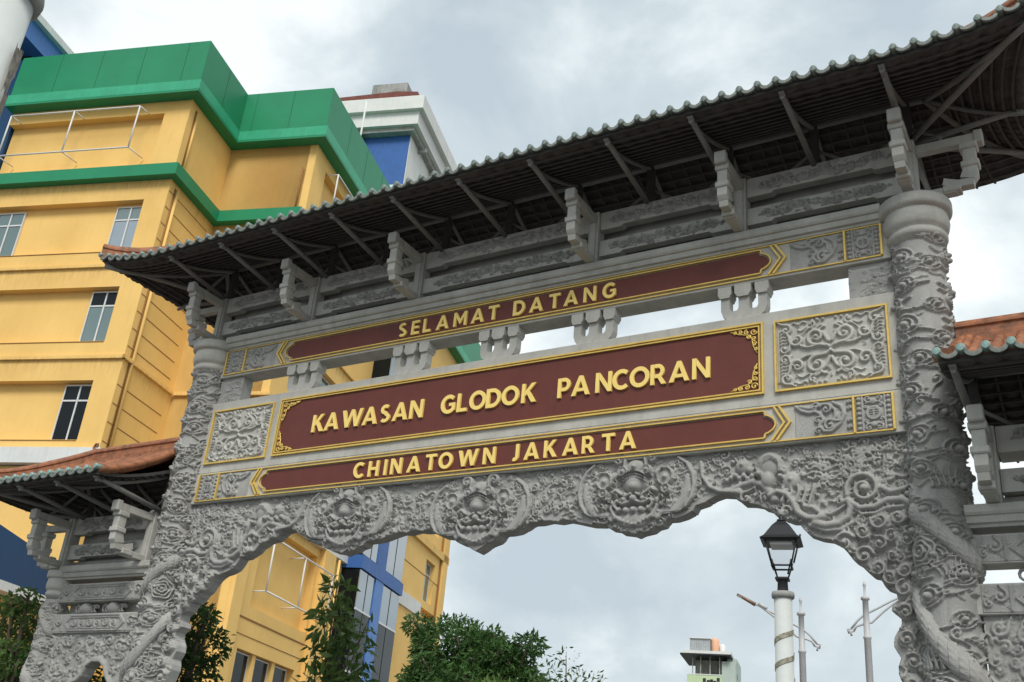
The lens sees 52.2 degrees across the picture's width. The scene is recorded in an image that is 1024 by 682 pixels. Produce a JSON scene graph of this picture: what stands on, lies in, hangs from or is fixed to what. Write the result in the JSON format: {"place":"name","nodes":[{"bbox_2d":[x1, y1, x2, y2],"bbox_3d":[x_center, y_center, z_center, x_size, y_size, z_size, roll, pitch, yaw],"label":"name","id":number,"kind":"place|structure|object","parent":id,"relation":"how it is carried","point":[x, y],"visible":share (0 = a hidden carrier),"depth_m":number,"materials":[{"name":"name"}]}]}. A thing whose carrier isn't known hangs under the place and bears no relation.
{"place":"outdoors","nodes":[
{"label":"outdoors","id":0,"kind":"place"},
{"bbox_2d":[0,41,482,681],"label":"yellow building","id":1,"kind":"structure","parent":0,"point":[160,145],"depth_m":48.62,"materials":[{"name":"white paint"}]},
{"bbox_2d":[0,212,26,255],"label":"window","id":2,"kind":"structure","parent":1,"relation":"in","point":[11,224],"depth_m":48.16,"materials":[{"name":"clear glass"}]},
{"bbox_2d":[51,385,91,439],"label":"window","id":3,"kind":"structure","parent":1,"relation":"in","point":[74,401],"depth_m":42.94,"materials":[{"name":"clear glass"}]},
{"bbox_2d":[79,291,117,340],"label":"window","id":4,"kind":"structure","parent":1,"relation":"in","point":[96,324],"depth_m":44.82,"materials":[{"name":"clear glass"}]},
{"bbox_2d":[107,206,141,246],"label":"window","id":5,"kind":"structure","parent":1,"relation":"in","point":[125,222],"depth_m":46.76,"materials":[{"name":"clear glass"}]},
{"bbox_2d":[231,651,248,681],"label":"window","id":6,"kind":"structure","parent":1,"relation":"in","point":[241,659],"depth_m":43.28,"materials":[{"name":"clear glass"}]},
{"bbox_2d":[252,658,268,681],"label":"window","id":7,"kind":"structure","parent":1,"relation":"in","point":[260,667],"depth_m":45.02,"materials":[{"name":"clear glass"}]},
{"bbox_2d":[272,666,286,681],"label":"window","id":8,"kind":"structure","parent":1,"relation":"in","point":[279,675],"depth_m":46.77,"materials":[{"name":"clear glass"}]},
{"bbox_2d":[320,376,329,386],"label":"window","id":9,"kind":"structure","parent":1,"relation":"in","point":[324,382],"depth_m":52.11,"materials":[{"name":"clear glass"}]},
{"bbox_2d":[422,563,430,601],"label":"window","id":10,"kind":"structure","parent":1,"relation":"in","point":[428,568],"depth_m":67.20,"materials":[{"name":"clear glass"}]},
{"bbox_2d":[41,0,1023,681],"label":"sky","id":11,"kind":"structure","parent":0,"point":[495,77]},
{"bbox_2d":[680,637,740,681],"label":"green house","id":12,"kind":"structure","parent":0,"point":[710,660],"depth_m":134.40,"materials":[{"name":"concrete"}]},
{"bbox_3d":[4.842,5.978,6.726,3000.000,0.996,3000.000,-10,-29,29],"label":"ground","id":13,"kind":"structure","parent":0,"visible":0},
{"bbox_2d":[0,0,44,116],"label":"lamp post","id":14,"kind":"object","parent":13,"relation":"on","point":[17,17],"visible":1,"depth_m":3.08,"materials":[{"name":"white metal"}]},
{"bbox_2d":[0,524,47,668],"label":"blue canopy","id":15,"kind":"object","parent":13,"relation":"on","point":[18,566],"depth_m":36.70,"materials":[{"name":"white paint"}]},
{"bbox_2d":[0,14,74,169],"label":"blue tower","id":16,"kind":"structure","parent":13,"relation":"on","point":[42,37],"depth_m":54.48,"materials":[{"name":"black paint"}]},
{"bbox_2d":[394,611,551,681],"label":"mango tree","id":17,"kind":"object","parent":13,"relation":"on","point":[474,652],"visible":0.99,"depth_m":25.47,"materials":[{"name":"green plant"}]},
{"bbox_2d":[468,672,518,681],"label":"mango tree","id":18,"kind":"object","parent":13,"relation":"on","point":[487,679],"visible":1,"depth_m":21.32,"materials":[{"name":"green plant"}]},
{"bbox_2d":[528,645,607,681],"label":"young tree","id":19,"kind":"object","parent":13,"relation":"on","point":[566,673],"visible":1,"depth_m":21.17,"materials":[{"name":"green plant"}]},
{"bbox_2d":[737,593,820,681],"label":"street light","id":20,"kind":"object","parent":13,"relation":"on","point":[802,650],"visible":0.95,"depth_m":32.55,"materials":[{"name":"grey metal"}]},
{"bbox_2d":[847,581,897,681],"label":"street light","id":21,"kind":"object","parent":13,"relation":"on","point":[866,623],"visible":0.94,"depth_m":31.30,"materials":[{"name":"grey metal"}]},
{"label":"pavement","id":22,"kind":"structure","parent":0,"visible":0},
{"bbox_2d":[0,583,102,681],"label":"dense tree","id":23,"kind":"object","parent":22,"relation":"on","point":[13,656],"visible":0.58,"depth_m":16.14,"materials":[{"name":"green plant"}]},
{"bbox_2d":[0,437,178,681],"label":"side archway","id":24,"kind":"object","parent":22,"relation":"on","point":[107,503],"visible":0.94,"depth_m":15.21,"materials":[{"name":"stone"}]},
{"bbox_2d":[97,599,234,681],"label":"dense tree","id":25,"kind":"object","parent":22,"relation":"on","point":[191,658],"visible":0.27,"depth_m":15.91,"materials":[{"name":"green plant"}]},
{"bbox_2d":[292,572,380,681],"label":"slender tree","id":26,"kind":"object","parent":22,"relation":"on","point":[332,645],"visible":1,"depth_m":16.27,"materials":[{"name":"green plant"}]},
{"bbox_2d":[98,0,1023,681],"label":"gateway","id":27,"kind":"object","parent":22,"relation":"on","point":[840,424],"visible":0.98,"depth_m":12.23,"materials":[{"name":"grey stone"}]},
{"bbox_2d":[759,515,802,681],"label":"lamp post","id":28,"kind":"object","parent":22,"relation":"on","point":[780,534],"visible":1,"depth_m":9.23,"materials":[{"name":"white metal"}]},
{"bbox_2d":[931,312,1023,681],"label":"side archway","id":29,"kind":"object","parent":22,"relation":"on","point":[980,361],"visible":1,"depth_m":9.26,"materials":[{"name":"stone"}]}
]}

